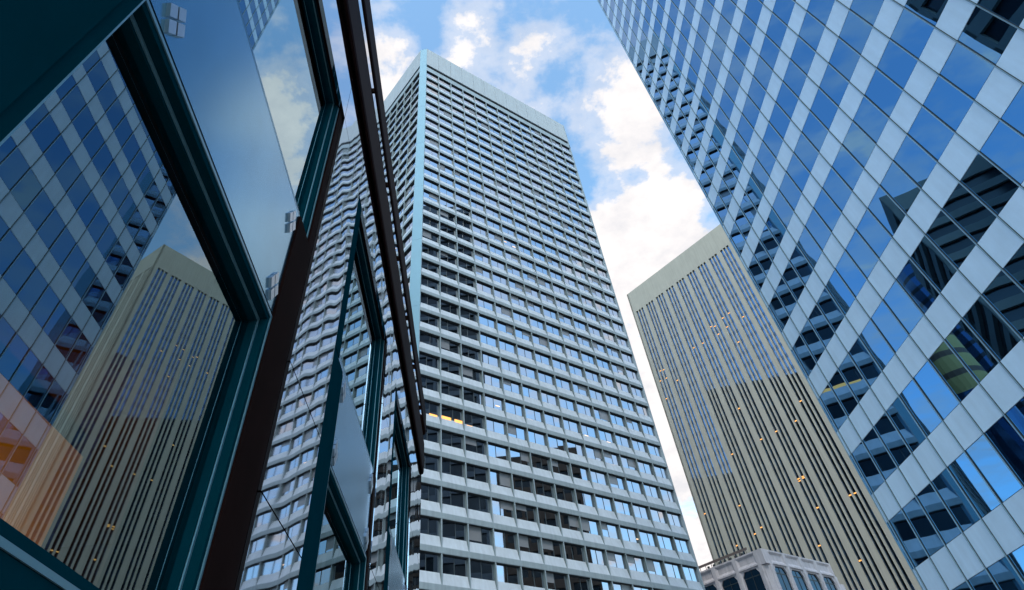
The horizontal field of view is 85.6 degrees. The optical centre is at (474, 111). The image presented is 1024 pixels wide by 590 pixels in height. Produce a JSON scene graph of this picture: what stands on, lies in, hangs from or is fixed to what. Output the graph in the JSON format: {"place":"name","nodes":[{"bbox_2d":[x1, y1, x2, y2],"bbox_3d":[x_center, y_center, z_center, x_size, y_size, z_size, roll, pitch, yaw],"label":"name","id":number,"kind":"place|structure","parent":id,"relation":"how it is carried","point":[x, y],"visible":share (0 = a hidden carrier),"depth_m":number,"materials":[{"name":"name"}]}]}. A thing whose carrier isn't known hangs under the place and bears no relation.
{"place":"outdoors","nodes":[
{"label":"outdoors","id":0,"kind":"place"},
{"bbox_2d":[0,0,425,589],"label":"dark facade building","id":1,"kind":"structure","parent":0,"point":[210,376],"depth_m":6.57,"materials":[{"name":"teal metal"}]},
{"bbox_2d":[0,0,271,589],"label":"window frame","id":2,"kind":"structure","parent":1,"relation":"in","point":[142,41],"depth_m":4.47,"materials":[{"name":"blue"}]},
{"bbox_2d":[237,0,338,238],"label":"window","id":3,"kind":"structure","parent":1,"relation":"in","point":[286,39],"depth_m":7.82,"materials":[{"name":"blue glass"}]},
{"bbox_2d":[325,466,366,589],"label":"window frame","id":4,"kind":"structure","parent":1,"relation":"in","point":[335,503],"depth_m":9.49,"materials":[{"name":"blue metal"}]},
{"bbox_2d":[340,223,384,472],"bbox_3d":[-2.435,4.867,11.694,0.447,3.220,4.900,-4,-54,-1],"label":"window","id":5,"kind":"structure","parent":1,"relation":"in","point":[362,346],"depth_m":12.13,"materials":[{"name":"blue glass"}]},
{"bbox_2d":[389,407,408,577],"bbox_3d":[-2.273,11.026,16.193,0.456,3.220,5.040,-5,-54,0],"label":"window","id":6,"kind":"structure","parent":1,"relation":"in","point":[400,473],"depth_m":17.00,"materials":[{"name":"blue glass"}]},
{"bbox_2d":[370,0,719,571],"label":"sky","id":7,"kind":"structure","parent":0,"point":[564,60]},
{"label":"ground","id":8,"kind":"structure","parent":0,"visible":0},
{"bbox_2d":[384,49,704,589],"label":"office tower","id":9,"kind":"structure","parent":8,"relation":"on","point":[545,466],"depth_m":106.38,"materials":[{"name":"concrete"},{"name":"glass"}]},
{"bbox_2d":[420,552,438,572],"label":"window","id":10,"kind":"structure","parent":9,"relation":"in","point":[428,561],"depth_m":71.64,"materials":[{"name":"black glass"}]},
{"bbox_2d":[442,488,464,507],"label":"window","id":11,"kind":"structure","parent":9,"relation":"in","point":[449,497],"depth_m":79.42,"materials":[{"name":"black glass"}]},
{"bbox_2d":[442,520,465,540],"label":"window","id":12,"kind":"structure","parent":9,"relation":"in","point":[451,530],"depth_m":76.26,"materials":[{"name":"black glass"}]},
{"bbox_2d":[443,556,467,576],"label":"window","id":13,"kind":"structure","parent":9,"relation":"in","point":[451,565],"depth_m":73.13,"materials":[{"name":"black glass"}]},
{"bbox_2d":[469,526,491,545],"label":"window","id":14,"kind":"structure","parent":9,"relation":"in","point":[476,534],"depth_m":77.92,"materials":[{"name":"black glass"}]},
{"bbox_2d":[470,560,493,580],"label":"window","id":15,"kind":"structure","parent":9,"relation":"in","point":[480,570],"depth_m":74.79,"materials":[{"name":"black glass"}]},
{"bbox_2d":[494,530,516,549],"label":"window","id":16,"kind":"structure","parent":9,"relation":"in","point":[502,539],"depth_m":79.61,"materials":[{"name":"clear glass"}]},
{"bbox_2d":[497,564,519,584],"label":"window","id":17,"kind":"structure","parent":9,"relation":"in","point":[507,574],"depth_m":76.45,"materials":[{"name":"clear glass"}]},
{"bbox_2d":[522,568,544,587],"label":"window","id":18,"kind":"structure","parent":9,"relation":"in","point":[534,578],"depth_m":78.11,"materials":[{"name":"black glass"}]},
{"bbox_2d":[698,547,845,589],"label":"precast building","id":19,"kind":"structure","parent":8,"relation":"on","point":[761,569],"depth_m":113.38,"materials":[{"name":"grey concrete"}]},
{"bbox_2d":[744,569,765,589],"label":"window","id":20,"kind":"structure","parent":19,"relation":"in","point":[753,579],"depth_m":110.56,"materials":[{"name":"blue glass"}]},
{"bbox_2d":[627,224,921,589],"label":"slotted tower","id":21,"kind":"structure","parent":8,"relation":"on","point":[766,462],"depth_m":182.28,"materials":[{"name":"beige concrete"}]},
{"bbox_2d":[597,0,1023,589],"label":"glass tower","id":22,"kind":"structure","parent":8,"relation":"on","point":[857,168],"depth_m":34.22,"materials":[{"name":"blue"}]},
{"bbox_2d":[753,58,771,90],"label":"window pane","id":23,"kind":"structure","parent":22,"relation":"in","point":[762,73],"depth_m":47.12,"materials":[{"name":"blue glass"}]},
{"bbox_2d":[760,36,779,68],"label":"window pane","id":24,"kind":"structure","parent":22,"relation":"in","point":[769,52],"depth_m":45.92,"materials":[{"name":"blue glass"}]},
{"bbox_2d":[763,123,782,157],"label":"window pane","id":25,"kind":"structure","parent":22,"relation":"in","point":[771,138],"depth_m":46.31,"materials":[{"name":"blue glass"}]},
{"bbox_2d":[766,209,785,244],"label":"window pane","id":26,"kind":"structure","parent":22,"relation":"in","point":[773,223],"depth_m":46.72,"materials":[{"name":"blue glass"}]},
{"bbox_2d":[766,14,786,47],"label":"window pane","id":27,"kind":"structure","parent":22,"relation":"in","point":[776,30],"depth_m":44.69,"materials":[{"name":"blue glass"}]},
{"bbox_2d":[769,294,788,329],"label":"window pane","id":28,"kind":"structure","parent":22,"relation":"in","point":[775,305],"depth_m":47.13,"materials":[{"name":"blue glass"}]},
{"bbox_2d":[769,103,789,138],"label":"window pane","id":29,"kind":"structure","parent":22,"relation":"in","point":[778,119],"depth_m":45.10,"materials":[{"name":"blue glass"}]},
{"bbox_2d":[773,191,792,227],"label":"window pane","id":30,"kind":"structure","parent":22,"relation":"in","point":[780,206],"depth_m":45.52,"materials":[{"name":"blue glass"}]},
{"bbox_2d":[773,0,794,24],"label":"window pane","id":31,"kind":"structure","parent":22,"relation":"in","point":[783,9],"depth_m":43.44,"materials":[{"name":"blue glass"}]},
{"bbox_2d":[776,278,796,314],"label":"window pane","id":32,"kind":"structure","parent":22,"relation":"in","point":[782,291],"depth_m":45.92,"materials":[{"name":"blue glass"}]},
{"bbox_2d":[776,82,797,117],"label":"window pane","id":33,"kind":"structure","parent":22,"relation":"in","point":[786,99],"depth_m":43.89,"materials":[{"name":"blue glass"}]},
{"bbox_2d":[779,173,800,209],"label":"window pane","id":34,"kind":"structure","parent":22,"relation":"in","point":[788,189],"depth_m":44.30,"materials":[{"name":"blue glass"}]},
{"bbox_2d":[783,263,803,300],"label":"window pane","id":35,"kind":"structure","parent":22,"relation":"in","point":[791,278],"depth_m":44.71,"materials":[{"name":"blue glass"}]},
{"bbox_2d":[783,61,805,96],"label":"window pane","id":36,"kind":"structure","parent":22,"relation":"in","point":[794,78],"depth_m":42.68,"materials":[{"name":"blue glass"}]},
{"bbox_2d":[786,154,809,190],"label":"window pane","id":37,"kind":"structure","parent":22,"relation":"in","point":[795,169],"depth_m":43.09,"materials":[{"name":"blue glass"}]},
{"bbox_2d":[790,246,812,284],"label":"window pane","id":38,"kind":"structure","parent":22,"relation":"in","point":[798,261],"depth_m":43.49,"materials":[{"name":"blue glass"}]},
{"bbox_2d":[791,38,814,73],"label":"window pane","id":39,"kind":"structure","parent":22,"relation":"in","point":[802,55],"depth_m":41.47,"materials":[{"name":"blue glass"}]},
{"bbox_2d":[793,335,815,375],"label":"window pane","id":40,"kind":"structure","parent":22,"relation":"in","point":[800,349],"depth_m":43.91,"materials":[{"name":"blue glass"}]},
{"bbox_2d":[794,134,817,172],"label":"window pane","id":41,"kind":"structure","parent":22,"relation":"in","point":[804,150],"depth_m":41.88,"materials":[{"name":"blue glass"}]},
{"bbox_2d":[797,228,821,267],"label":"window pane","id":42,"kind":"structure","parent":22,"relation":"in","point":[806,243],"depth_m":42.28,"materials":[{"name":"blue glass"}]},
{"bbox_2d":[799,12,824,50],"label":"window pane","id":43,"kind":"structure","parent":22,"relation":"in","point":[811,31],"depth_m":40.25,"materials":[{"name":"blue glass"}]},
{"bbox_2d":[800,320,824,360],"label":"window pane","id":44,"kind":"structure","parent":22,"relation":"in","point":[808,334],"depth_m":42.70,"materials":[{"name":"blue glass"}]},
{"bbox_2d":[802,112,827,151],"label":"window pane","id":45,"kind":"structure","parent":22,"relation":"in","point":[813,129],"depth_m":40.65,"materials":[{"name":"blue glass"}]},
{"bbox_2d":[805,210,830,249],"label":"window pane","id":46,"kind":"structure","parent":22,"relation":"in","point":[814,224],"depth_m":41.07,"materials":[{"name":"blue glass"}]},
{"bbox_2d":[807,0,834,25],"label":"window pane","id":47,"kind":"structure","parent":22,"relation":"in","point":[820,9],"depth_m":39.00,"materials":[{"name":"blue glass"}]},
{"bbox_2d":[809,306,833,346],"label":"window pane","id":48,"kind":"structure","parent":22,"relation":"in","point":[816,318],"depth_m":41.48,"materials":[{"name":"blue glass"}]},
{"bbox_2d":[811,89,837,129],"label":"window pane","id":49,"kind":"structure","parent":22,"relation":"in","point":[822,107],"depth_m":39.45,"materials":[{"name":"blue glass"}]},
{"bbox_2d":[814,190,840,230],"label":"window pane","id":50,"kind":"structure","parent":22,"relation":"in","point":[824,207],"depth_m":39.86,"materials":[{"name":"blue glass"}]},
{"bbox_2d":[817,289,843,330],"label":"window pane","id":51,"kind":"structure","parent":22,"relation":"in","point":[825,302],"depth_m":40.26,"materials":[{"name":"blue glass"}]},
{"bbox_2d":[820,385,846,429],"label":"window pane","id":52,"kind":"structure","parent":22,"relation":"in","point":[828,398],"depth_m":40.68,"materials":[{"name":"blue glass"}]},
{"bbox_2d":[820,65,848,105],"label":"window pane","id":53,"kind":"structure","parent":22,"relation":"in","point":[834,85],"depth_m":38.23,"materials":[{"name":"blue glass"}]},
{"bbox_2d":[823,169,851,210],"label":"window pane","id":54,"kind":"structure","parent":22,"relation":"in","point":[834,186],"depth_m":38.64,"materials":[{"name":"blue glass"}]},
{"bbox_2d":[826,270,854,314],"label":"window pane","id":55,"kind":"structure","parent":22,"relation":"in","point":[843,297],"depth_m":39.05,"materials":[{"name":"blue glass"}]},
{"bbox_2d":[829,370,857,415],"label":"window pane","id":56,"kind":"structure","parent":22,"relation":"in","point":[837,383],"depth_m":39.46,"materials":[{"name":"blue glass"}]},
{"bbox_2d":[829,39,859,80],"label":"window pane","id":57,"kind":"structure","parent":22,"relation":"in","point":[843,58],"depth_m":37.01,"materials":[{"name":"blue glass"}]},
{"bbox_2d":[832,146,862,189],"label":"window pane","id":58,"kind":"structure","parent":22,"relation":"in","point":[850,171],"depth_m":37.43,"materials":[{"name":"blue glass"}]},
{"bbox_2d":[835,251,865,296],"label":"window pane","id":59,"kind":"structure","parent":22,"relation":"in","point":[846,268],"depth_m":37.85,"materials":[{"name":"blue glass"}]},
{"bbox_2d":[839,355,868,400],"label":"window pane","id":60,"kind":"structure","parent":22,"relation":"in","point":[857,384],"depth_m":38.25,"materials":[{"name":"blue glass"}]},
{"bbox_2d":[839,11,871,53],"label":"window pane","id":61,"kind":"structure","parent":22,"relation":"in","point":[855,32],"depth_m":35.80,"materials":[{"name":"blue glass"}]},
{"bbox_2d":[843,122,874,166],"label":"window pane","id":62,"kind":"structure","parent":22,"relation":"in","point":[856,142],"depth_m":36.21,"materials":[{"name":"blue glass"}]},
{"bbox_2d":[846,231,877,277],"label":"window pane","id":63,"kind":"structure","parent":22,"relation":"in","point":[864,258],"depth_m":36.63,"materials":[{"name":"blue glass"}]},
{"bbox_2d":[849,338,880,385],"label":"window pane","id":64,"kind":"structure","parent":22,"relation":"in","point":[865,363],"depth_m":37.03,"materials":[{"name":"blue glass"}]},
{"bbox_2d":[850,0,883,24],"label":"window pane","id":65,"kind":"structure","parent":22,"relation":"in","point":[869,10],"depth_m":34.58,"materials":[{"name":"blue glass"}]},
{"bbox_2d":[852,442,883,491],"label":"window pane","id":66,"kind":"structure","parent":22,"relation":"in","point":[870,472],"depth_m":37.45,"materials":[{"name":"blue glass"}]},
{"bbox_2d":[853,97,887,142],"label":"window pane","id":67,"kind":"structure","parent":22,"relation":"in","point":[867,117],"depth_m":35.01,"materials":[{"name":"blue glass"}]},
{"bbox_2d":[856,211,890,257],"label":"window pane","id":68,"kind":"structure","parent":22,"relation":"in","point":[876,237],"depth_m":35.41,"materials":[{"name":"blue glass"}]},
{"bbox_2d":[860,321,893,369],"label":"window pane","id":69,"kind":"structure","parent":22,"relation":"in","point":[870,336],"depth_m":35.82,"materials":[{"name":"blue glass"}]},
{"bbox_2d":[863,428,896,479],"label":"window pane","id":70,"kind":"structure","parent":22,"relation":"in","point":[875,447],"depth_m":36.23,"materials":[{"name":"blue glass"}]},
{"bbox_2d":[865,70,901,116],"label":"window pane","id":71,"kind":"structure","parent":22,"relation":"in","point":[881,91],"depth_m":33.78,"materials":[{"name":"blue glass"}]},
{"bbox_2d":[868,187,904,235],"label":"window pane","id":72,"kind":"structure","parent":22,"relation":"in","point":[883,208],"depth_m":34.19,"materials":[{"name":"blue glass"}]},
{"bbox_2d":[871,302,907,352],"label":"window pane","id":73,"kind":"structure","parent":22,"relation":"in","point":[889,327],"depth_m":34.60,"materials":[{"name":"blue glass"}]},
{"bbox_2d":[874,414,910,465],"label":"window pane","id":74,"kind":"structure","parent":22,"relation":"in","point":[885,429],"depth_m":35.02,"materials":[{"name":"blue glass"}]},
{"bbox_2d":[877,40,916,88],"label":"window pane","id":75,"kind":"structure","parent":22,"relation":"in","point":[897,64],"depth_m":32.57,"materials":[{"name":"blue glass"}]},
{"bbox_2d":[880,162,919,212],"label":"window pane","id":76,"kind":"structure","parent":22,"relation":"in","point":[895,182],"depth_m":32.98,"materials":[{"name":"blue glass"}]},
{"bbox_2d":[883,281,922,333],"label":"window pane","id":77,"kind":"structure","parent":22,"relation":"in","point":[903,308],"depth_m":33.39,"materials":[{"name":"blue glass"}]},
{"bbox_2d":[886,398,924,451],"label":"window pane","id":78,"kind":"structure","parent":22,"relation":"in","point":[907,427],"depth_m":33.80,"materials":[{"name":"blue glass"}]},
{"bbox_2d":[890,511,927,566],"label":"window pane","id":79,"kind":"structure","parent":22,"relation":"in","point":[899,523],"depth_m":34.21,"materials":[{"name":"blue glass"}]},
{"bbox_2d":[891,9,933,58],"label":"window pane","id":80,"kind":"structure","parent":22,"relation":"in","point":[910,32],"depth_m":31.36,"materials":[{"name":"blue glass"}]},
{"bbox_2d":[894,136,935,187],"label":"window pane","id":81,"kind":"structure","parent":22,"relation":"in","point":[910,157],"depth_m":31.76,"materials":[{"name":"blue glass"}]},
{"bbox_2d":[897,259,938,313],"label":"window pane","id":82,"kind":"structure","parent":22,"relation":"in","point":[911,279],"depth_m":32.18,"materials":[{"name":"blue glass"}]},
{"bbox_2d":[900,380,941,435],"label":"window pane","id":83,"kind":"structure","parent":22,"relation":"in","point":[926,417],"depth_m":32.58,"materials":[{"name":"blue glass"}]},
{"bbox_2d":[903,498,943,555],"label":"window pane","id":84,"kind":"structure","parent":22,"relation":"in","point":[925,531],"depth_m":33.00,"materials":[{"name":"blue glass"}]},
{"bbox_2d":[905,0,947,25],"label":"window pane","id":85,"kind":"structure","parent":22,"relation":"in","point":[929,10],"depth_m":30.16,"materials":[{"name":"black glass"}]},
{"bbox_2d":[908,108,953,159],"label":"window pane","id":86,"kind":"structure","parent":22,"relation":"in","point":[926,130],"depth_m":30.55,"materials":[{"name":"blue glass"}]},
{"bbox_2d":[911,236,956,291],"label":"window pane","id":87,"kind":"structure","parent":22,"relation":"in","point":[935,266],"depth_m":30.96,"materials":[{"name":"black glass"}]},
{"bbox_2d":[914,362,958,419],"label":"window pane","id":88,"kind":"structure","parent":22,"relation":"in","point":[930,383],"depth_m":31.37,"materials":[{"name":"blue glass"}]},
{"bbox_2d":[917,484,960,543],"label":"window pane","id":89,"kind":"structure","parent":22,"relation":"in","point":[930,501],"depth_m":31.78,"materials":[{"name":"blue glass"}]},
{"bbox_2d":[923,76,972,130],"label":"window pane","id":90,"kind":"structure","parent":22,"relation":"in","point":[943,100],"depth_m":29.33,"materials":[{"name":"blue glass"}]},
{"bbox_2d":[926,211,974,267],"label":"window pane","id":91,"kind":"structure","parent":22,"relation":"in","point":[943,232],"depth_m":29.75,"materials":[{"name":"black glass"}]},
{"bbox_2d":[929,342,976,401],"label":"window pane","id":92,"kind":"structure","parent":22,"relation":"in","point":[944,361],"depth_m":30.16,"materials":[{"name":"green glass"}]},
{"bbox_2d":[932,469,979,530],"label":"window pane","id":93,"kind":"structure","parent":22,"relation":"in","point":[954,499],"depth_m":30.57,"materials":[{"name":"blue glass"}]},
{"bbox_2d":[940,43,993,98],"bbox_3d":[25.078,-2.076,28.162,0.010,2.393,1.991,-4,-54,-1],"label":"window pane","id":94,"kind":"structure","parent":22,"relation":"in","point":[967,71],"depth_m":28.12,"materials":[{"name":"blue glass"}]},
{"bbox_2d":[943,184,995,242],"bbox_3d":[25.570,5.236,28.566,0.010,2.393,1.991,-4,-54,-1],"label":"window pane","id":95,"kind":"structure","parent":22,"relation":"in","point":[961,206],"depth_m":28.53,"materials":[{"name":"black glass"}]},
{"bbox_2d":[945,320,997,381],"bbox_3d":[26.061,12.548,28.970,0.005,2.393,1.991,-4,-54,-1],"label":"window pane","id":96,"kind":"structure","parent":22,"relation":"in","point":[966,345],"depth_m":28.94,"materials":[{"name":"blue glass"}]},
{"bbox_2d":[948,453,999,516],"bbox_3d":[26.553,19.860,29.374,0.005,2.393,1.991,-4,-54,-1],"label":"window pane","id":97,"kind":"structure","parent":22,"relation":"in","point":[980,495],"depth_m":29.35,"materials":[{"name":"blue glass"}]},
{"bbox_2d":[968,570,996,589],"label":"window pane","id":98,"kind":"structure","parent":22,"relation":"in","point":[981,581],"depth_m":29.22,"materials":[{"name":"blue glass"}]},
{"bbox_2d":[958,6,1016,64],"bbox_3d":[24.988,-3.730,26.951,0.009,2.393,1.991,-4,-54,-1],"label":"window pane","id":99,"kind":"structure","parent":22,"relation":"in","point":[984,33],"depth_m":26.90,"materials":[{"name":"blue glass"}]},
{"bbox_2d":[961,153,1018,214],"bbox_3d":[25.480,3.582,27.355,0.002,2.393,1.991,-4,-54,-1],"label":"window pane","id":100,"kind":"structure","parent":22,"relation":"in","point":[995,189],"depth_m":27.32,"materials":[{"name":"blue glass"}]},
{"bbox_2d":[963,296,1020,360],"bbox_3d":[25.971,10.895,27.759,0.011,2.393,1.991,-4,-54,-1],"label":"window pane","id":101,"kind":"structure","parent":22,"relation":"in","point":[994,332],"depth_m":27.73,"materials":[{"name":"black glass"}]},
{"bbox_2d":[966,435,1021,501],"bbox_3d":[26.463,18.207,28.163,0.004,2.393,1.991,-4,-54,-1],"label":"window pane","id":102,"kind":"structure","parent":22,"relation":"in","point":[993,469],"depth_m":28.14,"materials":[{"name":"blue glass"}]},
{"bbox_2d":[978,0,1023,25],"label":"window pane","id":103,"kind":"structure","parent":22,"relation":"in","point":[1012,11],"depth_m":25.80,"materials":[{"name":"black glass"}]},
{"bbox_2d":[980,121,1023,183],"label":"window pane","id":104,"kind":"structure","parent":22,"relation":"in","point":[1004,147],"depth_m":26.30,"materials":[{"name":"blue glass"}]},
{"bbox_2d":[982,271,1023,336],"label":"window pane","id":105,"kind":"structure","parent":22,"relation":"in","point":[1007,298],"depth_m":26.74,"materials":[{"name":"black glass"}]},
{"bbox_2d":[985,416,1023,484],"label":"window pane","id":106,"kind":"structure","parent":22,"relation":"in","point":[1002,435],"depth_m":27.20,"materials":[{"name":"blue glass"}]},
{"bbox_2d":[987,557,1023,589],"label":"window pane","id":107,"kind":"structure","parent":22,"relation":"in","point":[1002,572],"depth_m":27.87,"materials":[{"name":"blue glass"}]},
{"bbox_2d":[1001,86,1023,134],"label":"window pane","id":108,"kind":"structure","parent":22,"relation":"in","point":[1014,115],"depth_m":25.68,"materials":[{"name":"blue glass"}]},
{"bbox_2d":[1003,244,1023,288],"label":"window pane","id":109,"kind":"structure","parent":22,"relation":"in","point":[1015,267],"depth_m":26.16,"materials":[{"name":"black glass"}]},
{"bbox_2d":[1006,398,1023,436],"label":"window pane","id":110,"kind":"structure","parent":22,"relation":"in","point":[1016,414],"depth_m":26.62,"materials":[{"name":"blue glass"}]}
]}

